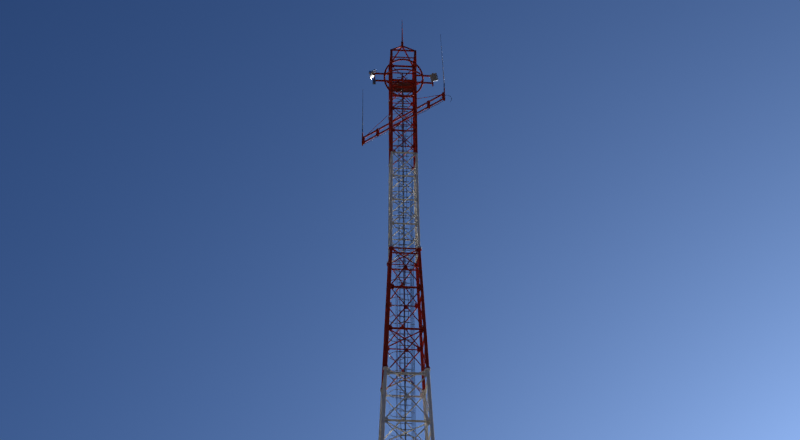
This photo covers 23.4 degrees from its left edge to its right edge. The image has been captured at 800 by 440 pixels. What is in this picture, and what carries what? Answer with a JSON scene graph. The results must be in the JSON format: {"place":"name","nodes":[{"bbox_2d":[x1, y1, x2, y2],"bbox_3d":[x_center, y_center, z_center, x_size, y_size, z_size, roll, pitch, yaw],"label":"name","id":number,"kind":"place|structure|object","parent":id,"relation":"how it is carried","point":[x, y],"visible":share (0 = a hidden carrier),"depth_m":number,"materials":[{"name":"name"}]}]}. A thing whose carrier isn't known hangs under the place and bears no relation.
{"place":"outdoors","nodes":[
{"label":"outdoors","id":0,"kind":"place"},
{"bbox_2d":[0,0,799,439],"label":"sky","id":1,"kind":"structure","parent":0,"point":[194,205],"materials":[{"name":"blue"}]},
{"label":"ground","id":2,"kind":"structure","parent":0,"visible":0},
{"bbox_2d":[378,49,434,439],"bbox_3d":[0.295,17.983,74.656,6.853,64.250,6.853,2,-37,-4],"label":"lattice tower","id":3,"kind":"structure","parent":2,"relation":"on","point":[424,356],"depth_m":85.53,"materials":[{"name":"painted steel"},{"name":"red and white paint"}]},
{"bbox_2d":[369,69,391,83],"bbox_3d":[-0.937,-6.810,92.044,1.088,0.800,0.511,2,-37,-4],"label":"floodlight","id":4,"kind":"object","parent":3,"relation":"attached to","point":[372,73],"visible":1,"depth_m":92.00,"materials":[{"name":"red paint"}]},
{"bbox_2d":[388,72,415,439],"bbox_3d":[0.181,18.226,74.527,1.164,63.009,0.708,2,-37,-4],"label":"ladder cage","id":5,"kind":"object","parent":3,"relation":"attached to","point":[411,294],"visible":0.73,"depth_m":85.84,"materials":[{"name":"metal"}]},
{"bbox_2d":[362,88,444,145],"bbox_3d":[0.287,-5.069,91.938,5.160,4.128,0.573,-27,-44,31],"label":"antenna boom","id":6,"kind":"object","parent":3,"relation":"attached to","point":[378,129],"visible":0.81,"depth_m":91.40,"materials":[{"name":"red paint"}]},
{"bbox_2d":[362,34,451,132],"bbox_3d":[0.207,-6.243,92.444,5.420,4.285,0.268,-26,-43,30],"label":"whip antennas","id":7,"kind":"object","parent":6,"relation":"attached to","point":[440,98],"visible":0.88,"depth_m":92.18,"materials":[{"name":"metal"}]},
{"bbox_2d":[384,28,423,97],"bbox_3d":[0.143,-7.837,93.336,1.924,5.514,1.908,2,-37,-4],"label":"tower head","id":8,"kind":"object","parent":3,"relation":"attached to","point":[404,83],"visible":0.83,"depth_m":92.60},
{"bbox_2d":[416,73,437,85],"bbox_3d":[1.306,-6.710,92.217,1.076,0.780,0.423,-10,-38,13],"label":"floodlight","id":9,"kind":"object","parent":3,"relation":"attached to","point":[433,77],"visible":1,"depth_m":92.07,"materials":[{"name":"red paint"}]}
]}

